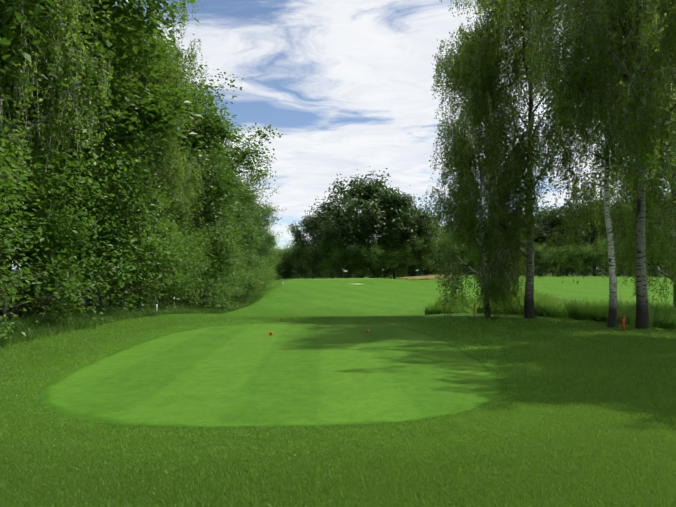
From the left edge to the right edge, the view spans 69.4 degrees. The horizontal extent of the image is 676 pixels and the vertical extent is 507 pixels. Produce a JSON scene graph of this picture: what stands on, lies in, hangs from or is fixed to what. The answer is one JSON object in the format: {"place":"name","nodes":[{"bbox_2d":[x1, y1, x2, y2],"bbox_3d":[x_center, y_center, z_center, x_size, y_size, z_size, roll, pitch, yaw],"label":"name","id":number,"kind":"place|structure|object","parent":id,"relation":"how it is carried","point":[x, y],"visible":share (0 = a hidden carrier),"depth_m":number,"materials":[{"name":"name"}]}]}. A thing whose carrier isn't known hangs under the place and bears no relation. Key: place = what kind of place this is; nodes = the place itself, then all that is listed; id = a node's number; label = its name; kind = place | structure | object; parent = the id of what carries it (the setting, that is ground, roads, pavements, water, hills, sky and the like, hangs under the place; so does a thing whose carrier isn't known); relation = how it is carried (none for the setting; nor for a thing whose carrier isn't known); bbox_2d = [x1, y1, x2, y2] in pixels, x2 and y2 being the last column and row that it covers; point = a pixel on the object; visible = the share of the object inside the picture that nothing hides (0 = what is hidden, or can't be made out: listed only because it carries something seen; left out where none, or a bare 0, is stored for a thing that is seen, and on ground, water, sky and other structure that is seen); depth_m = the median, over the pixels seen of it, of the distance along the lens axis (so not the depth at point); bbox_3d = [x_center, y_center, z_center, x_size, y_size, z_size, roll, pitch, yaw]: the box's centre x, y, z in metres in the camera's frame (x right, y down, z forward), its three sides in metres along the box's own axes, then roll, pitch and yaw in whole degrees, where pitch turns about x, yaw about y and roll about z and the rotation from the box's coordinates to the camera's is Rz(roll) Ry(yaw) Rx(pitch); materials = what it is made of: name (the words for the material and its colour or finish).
{"place":"outdoors","nodes":[
{"label":"outdoors","id":0,"kind":"place"},
{"bbox_2d":[0,316,675,506],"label":"grass","id":1,"kind":"structure","parent":0,"point":[636,494],"depth_m":4.92,"materials":[{"name":"green plant"}]},
{"bbox_2d":[0,269,675,506],"bbox_3d":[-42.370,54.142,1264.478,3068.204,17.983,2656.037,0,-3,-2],"label":"ground","id":2,"kind":"structure","parent":0,"point":[285,374],"depth_m":9.23,"materials":[{"name":"green plant"}]},
{"bbox_2d":[0,62,33,222],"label":"tree","id":3,"kind":"object","parent":2,"relation":"on","point":[22,178],"visible":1,"depth_m":11.05,"materials":[{"name":"green plant"}]},
{"bbox_2d":[0,115,40,301],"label":"shrub","id":4,"kind":"object","parent":2,"relation":"on","point":[9,177],"visible":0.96,"depth_m":12.51,"materials":[{"name":"green plant"}]},
{"bbox_2d":[0,0,53,99],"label":"tree","id":5,"kind":"object","parent":2,"relation":"on","point":[20,17],"visible":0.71,"depth_m":10.91,"materials":[{"name":"green plant"}]},
{"bbox_2d":[0,131,89,345],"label":"shrub","id":6,"kind":"object","parent":2,"relation":"on","point":[20,271],"visible":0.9,"depth_m":13.92,"materials":[{"name":"green plant"}]},
{"bbox_2d":[0,0,91,233],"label":"tree","id":7,"kind":"object","parent":2,"relation":"on","point":[29,9],"visible":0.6,"depth_m":15.07,"materials":[{"name":"green plant"}]},
{"bbox_2d":[0,34,95,307],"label":"tree","id":8,"kind":"object","parent":2,"relation":"on","point":[8,294],"depth_m":35.55,"materials":[{"name":"green plant"}]},
{"bbox_2d":[0,0,124,260],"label":"birch tree","id":9,"kind":"object","parent":2,"relation":"on","point":[54,115],"visible":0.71,"depth_m":16.27,"materials":[{"name":"green plant"}]},
{"bbox_2d":[0,192,124,315],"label":"shrub","id":10,"kind":"object","parent":2,"relation":"on","point":[52,225],"visible":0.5,"depth_m":18.35,"materials":[{"name":"green plant"}]},
{"bbox_2d":[0,145,140,327],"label":"shrub","id":11,"kind":"object","parent":2,"relation":"on","point":[63,297],"visible":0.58,"depth_m":17.05,"materials":[{"name":"green plant"}]},
{"bbox_2d":[0,0,143,247],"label":"tree","id":12,"kind":"object","parent":2,"relation":"on","point":[35,48],"visible":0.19,"depth_m":17.88,"materials":[{"name":"green plant"}]},
{"bbox_2d":[9,154,164,310],"bbox_3d":[-11.595,-0.527,23.413,7.233,7.688,8.064,1,-3,-20],"label":"shrub","id":13,"kind":"object","parent":2,"relation":"on","point":[98,293],"visible":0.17,"depth_m":22.54,"materials":[{"name":"green plant"}]},
{"bbox_2d":[0,140,187,320],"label":"shrub","id":14,"kind":"object","parent":2,"relation":"on","point":[106,202],"visible":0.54,"depth_m":21.08,"materials":[{"name":"green plant"}]},
{"bbox_2d":[3,39,185,309],"bbox_3d":[-16.005,-4.361,28.375,13.185,15.540,14.398,2,-3,-34],"label":"tree","id":15,"kind":"object","parent":2,"relation":"on","point":[141,152],"depth_m":28.01,"materials":[{"name":"green plant"}]},
{"bbox_2d":[0,0,215,317],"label":"tree","id":16,"kind":"object","parent":2,"relation":"on","point":[137,114],"visible":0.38,"depth_m":22.90,"materials":[{"name":"green plant"}]},
{"bbox_2d":[39,100,220,305],"bbox_3d":[-14.854,-3.547,33.113,14.270,14.590,12.870,0,-3,8],"label":"tree","id":17,"kind":"object","parent":2,"relation":"on","point":[162,175],"visible":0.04,"depth_m":33.43,"materials":[{"name":"green plant"}]},
{"bbox_2d":[0,291,263,345],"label":"tall grass","id":18,"kind":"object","parent":2,"relation":"on","point":[28,325],"visible":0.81,"depth_m":19.17,"materials":[{"name":"green plant"}]},
{"bbox_2d":[65,0,210,307],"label":"birch tree","id":19,"kind":"object","parent":2,"relation":"on","point":[177,175],"visible":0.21,"depth_m":30.09,"materials":[{"name":"green plant"}]},
{"bbox_2d":[95,233,183,309],"bbox_3d":[-11.876,0.934,28.980,5.619,5.659,5.408,2,-3,-34],"label":"shrub","id":20,"kind":"object","parent":2,"relation":"on","point":[156,299],"visible":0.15,"depth_m":28.81,"materials":[{"name":"green plant"}]},
{"bbox_2d":[79,191,216,312],"bbox_3d":[-10.686,0.150,26.965,7.055,6.823,6.620,0,-3,-4],"label":"shrub","id":21,"kind":"object","parent":2,"relation":"on","point":[162,260],"visible":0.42,"depth_m":26.14,"materials":[{"name":"green plant"}]},
{"bbox_2d":[116,225,205,306],"bbox_3d":[-11.287,0.994,31.850,5.446,5.789,6.072,-1,-3,21],"label":"shrub","id":22,"kind":"object","parent":2,"relation":"on","point":[182,275],"visible":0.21,"depth_m":31.70,"materials":[{"name":"green plant"}]},
{"bbox_2d":[79,34,249,288],"bbox_3d":[-15.542,-6.098,37.495,17.372,20.766,18.172,2,-3,-37],"label":"tree","id":23,"kind":"object","parent":2,"relation":"on","point":[216,199],"depth_m":38.24,"materials":[{"name":"green plant"}]},
{"bbox_2d":[142,241,213,303],"bbox_3d":[-11.078,1.469,33.978,5.227,5.387,5.570,-1,-3,23],"label":"shrub","id":24,"kind":"object","parent":2,"relation":"on","point":[195,290],"visible":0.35,"depth_m":34.25,"materials":[{"name":"green plant"}]},
{"bbox_2d":[145,217,231,310],"bbox_3d":[-12.077,0.863,36.772,7.631,7.686,7.345,2,-3,-34],"label":"shrub","id":25,"kind":"object","parent":2,"relation":"on","point":[193,246],"visible":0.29,"depth_m":36.58,"materials":[{"name":"green plant"}]},
{"bbox_2d":[156,224,237,308],"bbox_3d":[-12.278,0.988,39.606,8.139,7.760,7.300,1,-3,-16],"label":"shrub","id":26,"kind":"object","parent":2,"relation":"on","point":[215,249],"visible":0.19,"depth_m":39.34,"materials":[{"name":"green plant"}]},
{"bbox_2d":[118,80,282,303],"bbox_3d":[-14.208,-5.133,42.401,20.297,19.967,16.160,1,-3,-17],"label":"tree","id":27,"kind":"object","parent":2,"relation":"on","point":[222,126],"visible":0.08,"depth_m":41.36,"materials":[{"name":"green plant"}]},
{"bbox_2d":[172,114,242,305],"bbox_3d":[-13.337,-4.331,46.346,9.907,19.541,8.079,-3,-4,44],"label":"birch tree","id":28,"kind":"object","parent":2,"relation":"on","point":[234,184],"depth_m":46.84,"materials":[{"name":"green plant"}]},
{"bbox_2d":[167,133,262,303],"bbox_3d":[-15.825,-3.811,46.705,15.721,18.530,17.167,0,-3,2],"label":"tree","id":29,"kind":"object","parent":2,"relation":"on","point":[212,223],"visible":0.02,"depth_m":47.73,"materials":[{"name":"green plant"}]},
{"bbox_2d":[184,236,246,304],"bbox_3d":[-11.010,1.585,41.752,7.008,7.223,7.468,-1,-3,16],"label":"shrub","id":30,"kind":"object","parent":2,"relation":"on","point":[229,257],"visible":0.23,"depth_m":41.11,"materials":[{"name":"green plant"}]},
{"bbox_2d":[186,239,245,309],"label":"shrub","id":31,"kind":"object","parent":2,"relation":"on","point":[217,290],"visible":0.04,"depth_m":44.40,"materials":[{"name":"green plant"}]},
{"bbox_2d":[184,193,251,303],"bbox_3d":[-16.515,-1.856,52.797,15.292,15.635,13.792,0,-3,9],"label":"tree","id":32,"kind":"object","parent":2,"relation":"on","point":[233,222],"visible":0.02,"depth_m":54.84,"materials":[{"name":"green plant"}]},
{"bbox_2d":[198,236,254,307],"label":"shrub","id":33,"kind":"object","parent":2,"relation":"on","point":[233,271],"visible":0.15,"depth_m":45.92,"materials":[{"name":"green plant"}]},
{"bbox_2d":[202,245,253,303],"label":"shrub","id":34,"kind":"object","parent":2,"relation":"on","point":[238,282],"depth_m":52.82,"materials":[{"name":"green plant"}]},
{"bbox_2d":[224,248,252,302],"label":"shrub","id":35,"kind":"object","parent":2,"relation":"on","point":[239,282],"visible":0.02,"depth_m":54.27,"materials":[{"name":"green plant"}]},
{"bbox_2d":[223,159,255,302],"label":"birch tree","id":36,"kind":"object","parent":2,"relation":"on","point":[246,242],"visible":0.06,"depth_m":61.98,"materials":[{"name":"green plant"}]},
{"bbox_2d":[225,183,265,287],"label":"tree","id":37,"kind":"object","parent":2,"relation":"on","point":[247,223],"visible":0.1,"depth_m":58.55,"materials":[{"name":"green plant"}]},
{"bbox_2d":[226,244,265,300],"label":"shrub","id":38,"kind":"object","parent":2,"relation":"on","point":[246,271],"visible":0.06,"depth_m":58.99,"materials":[{"name":"green plant"}]},
{"bbox_2d":[231,255,262,302],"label":"shrub","id":39,"kind":"object","parent":2,"relation":"on","point":[250,281],"visible":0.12,"depth_m":60.22,"materials":[{"name":"green plant"}]},
{"bbox_2d":[233,267,260,300],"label":"shrub","id":40,"kind":"object","parent":2,"relation":"on","point":[249,290],"visible":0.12,"depth_m":63.34,"materials":[{"name":"green plant"}]},
{"bbox_2d":[225,177,272,282],"bbox_3d":[-16.255,-2.173,63.246,13.969,17.260,17.545,-2,-3,34],"label":"tree","id":41,"kind":"object","parent":2,"relation":"on","point":[246,197],"visible":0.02,"depth_m":63.11,"materials":[{"name":"green plant"}]},
{"bbox_2d":[224,144,278,202],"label":"tree","id":42,"kind":"object","parent":2,"relation":"on","point":[259,179],"visible":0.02,"depth_m":88.15,"materials":[{"name":"green plant"}]},
{"bbox_2d":[242,251,265,299],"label":"shrub","id":43,"kind":"object","parent":2,"relation":"on","point":[257,285],"visible":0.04,"depth_m":67.43,"materials":[{"name":"green plant"}]},
{"bbox_2d":[230,249,280,298],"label":"shrub","id":44,"kind":"object","parent":2,"relation":"on","point":[262,267],"visible":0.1,"depth_m":65.78,"materials":[{"name":"green plant"}]},
{"bbox_2d":[237,205,274,265],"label":"tree","id":45,"kind":"object","parent":2,"relation":"on","point":[261,246],"visible":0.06,"depth_m":78.87,"materials":[{"name":"green plant"}]},
{"bbox_2d":[241,218,274,266],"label":"tree","id":46,"kind":"object","parent":2,"relation":"on","point":[258,244],"visible":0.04,"depth_m":73.39,"materials":[{"name":"green plant"}]},
{"bbox_2d":[248,265,269,292],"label":"shrub","id":47,"kind":"object","parent":2,"relation":"on","point":[259,284],"visible":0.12,"depth_m":70.23,"materials":[{"name":"green plant"}]},
{"bbox_2d":[237,191,283,274],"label":"tree","id":48,"kind":"object","parent":2,"relation":"on","point":[270,222],"visible":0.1,"depth_m":83.39,"materials":[{"name":"green plant"}]},
{"bbox_2d":[257,254,272,288],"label":"shrub","id":49,"kind":"object","parent":2,"relation":"on","point":[267,271],"visible":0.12,"depth_m":78.55,"materials":[{"name":"green plant"}]},
{"bbox_2d":[256,218,278,264],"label":"tree","id":50,"kind":"object","parent":2,"relation":"on","point":[270,232],"visible":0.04,"depth_m":93.09,"materials":[{"name":"green plant"}]},
{"bbox_2d":[268,248,290,279],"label":"shrub","id":51,"kind":"object","parent":2,"relation":"on","point":[279,252],"visible":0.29,"depth_m":155.35,"materials":[{"name":"green plant"}]},
{"bbox_2d":[277,262,294,279],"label":"shrub","id":52,"kind":"object","parent":2,"relation":"on","point":[286,276],"visible":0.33,"depth_m":160.35,"materials":[{"name":"green plant"}]},
{"bbox_2d":[276,248,299,278],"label":"shrub","id":53,"kind":"object","parent":2,"relation":"on","point":[287,266],"visible":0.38,"depth_m":159.12,"materials":[{"name":"green plant"}]},
{"bbox_2d":[279,240,311,278],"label":"shrub","id":54,"kind":"object","parent":2,"relation":"on","point":[289,254],"visible":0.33,"depth_m":158.61,"materials":[{"name":"green plant"}]},
{"bbox_2d":[282,240,324,278],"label":"shrub","id":55,"kind":"object","parent":2,"relation":"on","point":[296,266],"visible":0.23,"depth_m":156.92,"materials":[{"name":"green plant"}]},
{"bbox_2d":[286,210,335,278],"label":"tree","id":56,"kind":"object","parent":2,"relation":"on","point":[299,239],"visible":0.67,"depth_m":149.62,"materials":[{"name":"green plant"}]},
{"bbox_2d":[299,251,323,278],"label":"shrub","id":57,"kind":"object","parent":2,"relation":"on","point":[310,271],"visible":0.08,"depth_m":159.50,"materials":[{"name":"green plant"}]},
{"bbox_2d":[294,236,342,278],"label":"shrub","id":58,"kind":"object","parent":2,"relation":"on","point":[323,265],"visible":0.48,"depth_m":142.28,"materials":[{"name":"green plant"}]},
{"bbox_2d":[302,197,360,278],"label":"tree","id":59,"kind":"object","parent":2,"relation":"on","point":[319,215],"visible":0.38,"depth_m":143.87,"materials":[{"name":"green plant"}]},
{"bbox_2d":[314,237,354,277],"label":"shrub","id":60,"kind":"object","parent":2,"relation":"on","point":[333,258],"visible":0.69,"depth_m":140.05,"materials":[{"name":"green plant"}]},
{"bbox_2d":[314,206,374,277],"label":"tree","id":61,"kind":"object","parent":2,"relation":"on","point":[361,236],"visible":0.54,"depth_m":140.39,"materials":[{"name":"green plant"}]},
{"bbox_2d":[336,248,364,277],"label":"shrub","id":62,"kind":"object","parent":2,"relation":"on","point":[348,274],"visible":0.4,"depth_m":143.30,"materials":[{"name":"green plant"}]},
{"bbox_2d":[341,238,379,277],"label":"shrub","id":63,"kind":"object","parent":2,"relation":"on","point":[352,261],"visible":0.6,"depth_m":141.10,"materials":[{"name":"green plant"}]},
{"bbox_2d":[317,166,407,277],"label":"tree","id":64,"kind":"object","parent":2,"relation":"on","point":[362,192],"visible":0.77,"depth_m":142.76,"materials":[{"name":"green plant"}]},
{"bbox_2d":[354,245,390,277],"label":"shrub","id":65,"kind":"object","parent":2,"relation":"on","point":[367,253],"visible":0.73,"depth_m":139.38,"materials":[{"name":"green plant"}]},
{"bbox_2d":[359,236,402,278],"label":"shrub","id":66,"kind":"object","parent":2,"relation":"on","point":[383,251],"visible":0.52,"depth_m":142.02,"materials":[{"name":"green plant"}]},
{"bbox_2d":[379,248,407,278],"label":"shrub","id":67,"kind":"object","parent":2,"relation":"on","point":[392,258],"visible":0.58,"depth_m":142.32,"materials":[{"name":"green plant"}]},
{"bbox_2d":[363,185,431,278],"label":"tree","id":68,"kind":"object","parent":2,"relation":"on","point":[402,198],"visible":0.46,"depth_m":144.79,"materials":[{"name":"green plant"}]},
{"bbox_2d":[386,246,416,276],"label":"shrub","id":69,"kind":"object","parent":2,"relation":"on","point":[400,252],"visible":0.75,"depth_m":141.37,"materials":[{"name":"green plant"}]},
{"bbox_2d":[380,201,444,276],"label":"tree","id":70,"kind":"object","parent":2,"relation":"on","point":[415,223],"visible":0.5,"depth_m":143.87,"materials":[{"name":"green plant"}]},
{"bbox_2d":[395,238,435,276],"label":"shrub","id":71,"kind":"object","parent":2,"relation":"on","point":[414,266],"visible":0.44,"depth_m":143.72,"materials":[{"name":"green plant"}]},
{"bbox_2d":[399,215,440,275],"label":"tree","id":72,"kind":"object","parent":2,"relation":"on","point":[424,236],"depth_m":150.82,"materials":[{"name":"green plant"}]},
{"bbox_2d":[396,232,449,274],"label":"shrub","id":73,"kind":"object","parent":2,"relation":"on","point":[426,247],"visible":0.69,"depth_m":141.59,"materials":[{"name":"green plant"}]},
{"bbox_2d":[395,274,458,279],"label":"bunker","id":74,"kind":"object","parent":2,"relation":"on","point":[426,277],"visible":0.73,"depth_m":122.34},
{"bbox_2d":[423,247,444,273],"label":"shrub","id":75,"kind":"object","parent":2,"relation":"on","point":[435,260],"visible":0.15,"depth_m":146.65,"materials":[{"name":"green plant"}]},
{"bbox_2d":[421,227,467,274],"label":"shrub","id":76,"kind":"object","parent":2,"relation":"on","point":[444,240],"visible":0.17,"depth_m":145.28,"materials":[{"name":"green plant"}]},
{"bbox_2d":[444,243,471,273],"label":"shrub","id":77,"kind":"object","parent":2,"relation":"on","point":[456,250],"visible":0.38,"depth_m":141.47,"materials":[{"name":"green plant"}]},
{"bbox_2d":[454,245,477,273],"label":"shrub","id":78,"kind":"object","parent":2,"relation":"on","point":[466,261],"visible":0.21,"depth_m":141.42,"materials":[{"name":"green plant"}]},
{"bbox_2d":[410,1,537,318],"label":"birch tree","id":79,"kind":"object","parent":2,"relation":"on","point":[496,279],"visible":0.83,"depth_m":20.97,"materials":[{"name":"green plant"}]},
{"bbox_2d":[520,244,549,274],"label":"shrub","id":80,"kind":"object","parent":2,"relation":"on","point":[536,258],"visible":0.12,"depth_m":135.14,"materials":[{"name":"green plant"}]},
{"bbox_2d":[521,212,556,263],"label":"tree","id":81,"kind":"object","parent":2,"relation":"on","point":[539,221],"visible":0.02,"depth_m":145.94,"materials":[{"name":"green plant"}]},
{"bbox_2d":[525,240,556,274],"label":"shrub","id":82,"kind":"object","parent":2,"relation":"on","point":[539,253],"visible":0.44,"depth_m":136.14,"materials":[{"name":"green plant"}]},
{"bbox_2d":[430,0,661,318],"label":"birch tree","id":83,"kind":"object","parent":2,"relation":"on","point":[529,205],"visible":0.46,"depth_m":20.47,"materials":[{"name":"green plant"}]},
{"bbox_2d":[422,288,675,330],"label":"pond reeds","id":84,"kind":"object","parent":2,"relation":"on","point":[659,317],"depth_m":23.86,"materials":[{"name":"green plant"}]},
{"bbox_2d":[534,239,565,275],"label":"shrub","id":85,"kind":"object","parent":2,"relation":"on","point":[546,258],"visible":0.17,"depth_m":144.99,"materials":[{"name":"green plant"}]},
{"bbox_2d":[537,246,567,275],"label":"shrub","id":86,"kind":"object","parent":2,"relation":"on","point":[546,264],"visible":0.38,"depth_m":133.79,"materials":[{"name":"green plant"}]},
{"bbox_2d":[435,287,671,318],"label":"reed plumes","id":87,"kind":"object","parent":2,"relation":"on","point":[569,301],"visible":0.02,"depth_m":27.08,"materials":[{"name":"green plant"}]},
{"bbox_2d":[533,206,580,275],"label":"tree","id":88,"kind":"object","parent":2,"relation":"on","point":[543,210],"depth_m":154.30,"materials":[{"name":"green plant"}]},
{"bbox_2d":[526,201,594,275],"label":"tree","id":89,"kind":"object","parent":2,"relation":"on","point":[556,220],"visible":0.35,"depth_m":141.79,"materials":[{"name":"green plant"}]},
{"bbox_2d":[547,248,581,275],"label":"shrub","id":90,"kind":"object","parent":2,"relation":"on","point":[563,273],"visible":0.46,"depth_m":133.24,"materials":[{"name":"green plant"}]},
{"bbox_2d":[551,240,591,273],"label":"shrub","id":91,"kind":"object","parent":2,"relation":"on","point":[578,260],"visible":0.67,"depth_m":133.66,"materials":[{"name":"green plant"}]},
{"bbox_2d":[490,0,675,327],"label":"birch tree","id":92,"kind":"object","parent":2,"relation":"on","point":[646,24],"visible":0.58,"depth_m":16.44,"materials":[{"name":"green plant"}]},
{"bbox_2d":[573,245,600,275],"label":"shrub","id":93,"kind":"object","parent":2,"relation":"on","point":[588,257],"visible":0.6,"depth_m":131.41,"materials":[{"name":"green plant"}]},
{"bbox_2d":[504,0,675,328],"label":"birch tree","id":94,"kind":"object","parent":2,"relation":"on","point":[642,315],"visible":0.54,"depth_m":16.04,"materials":[{"name":"green plant"}]},
{"bbox_2d":[565,201,623,275],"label":"tree","id":95,"kind":"object","parent":2,"relation":"on","point":[586,236],"visible":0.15,"depth_m":138.58,"materials":[{"name":"green plant"}]},
{"bbox_2d":[583,249,608,275],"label":"shrub","id":96,"kind":"object","parent":2,"relation":"on","point":[599,259],"visible":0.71,"depth_m":129.91,"materials":[{"name":"green plant"}]},
{"bbox_2d":[579,232,633,275],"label":"shrub","id":97,"kind":"object","parent":2,"relation":"on","point":[601,243],"visible":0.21,"depth_m":130.13,"materials":[{"name":"green plant"}]},
{"bbox_2d":[554,0,675,294],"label":"birch tree","id":98,"kind":"object","parent":2,"relation":"on","point":[666,225],"visible":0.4,"depth_m":18.08,"materials":[{"name":"green plant"}]},
{"bbox_2d":[567,12,675,310],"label":"birch tree","id":99,"kind":"object","parent":2,"relation":"on","point":[649,264],"visible":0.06,"depth_m":24.99,"materials":[{"name":"green plant"}]},
{"bbox_2d":[615,246,634,275],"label":"shrub","id":100,"kind":"object","parent":2,"relation":"on","point":[626,261],"visible":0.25,"depth_m":129.52,"materials":[{"name":"green plant"}]},
{"bbox_2d":[595,198,665,275],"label":"tree","id":101,"kind":"object","parent":2,"relation":"on","point":[623,228],"visible":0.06,"depth_m":135.06,"materials":[{"name":"green plant"}]},
{"bbox_2d":[646,245,669,276],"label":"shrub","id":102,"kind":"object","parent":2,"relation":"on","point":[656,260],"visible":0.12,"depth_m":124.72,"materials":[{"name":"green plant"}]},
{"bbox_2d":[12,0,675,271],"label":"sky","id":103,"kind":"structure","parent":0,"point":[345,84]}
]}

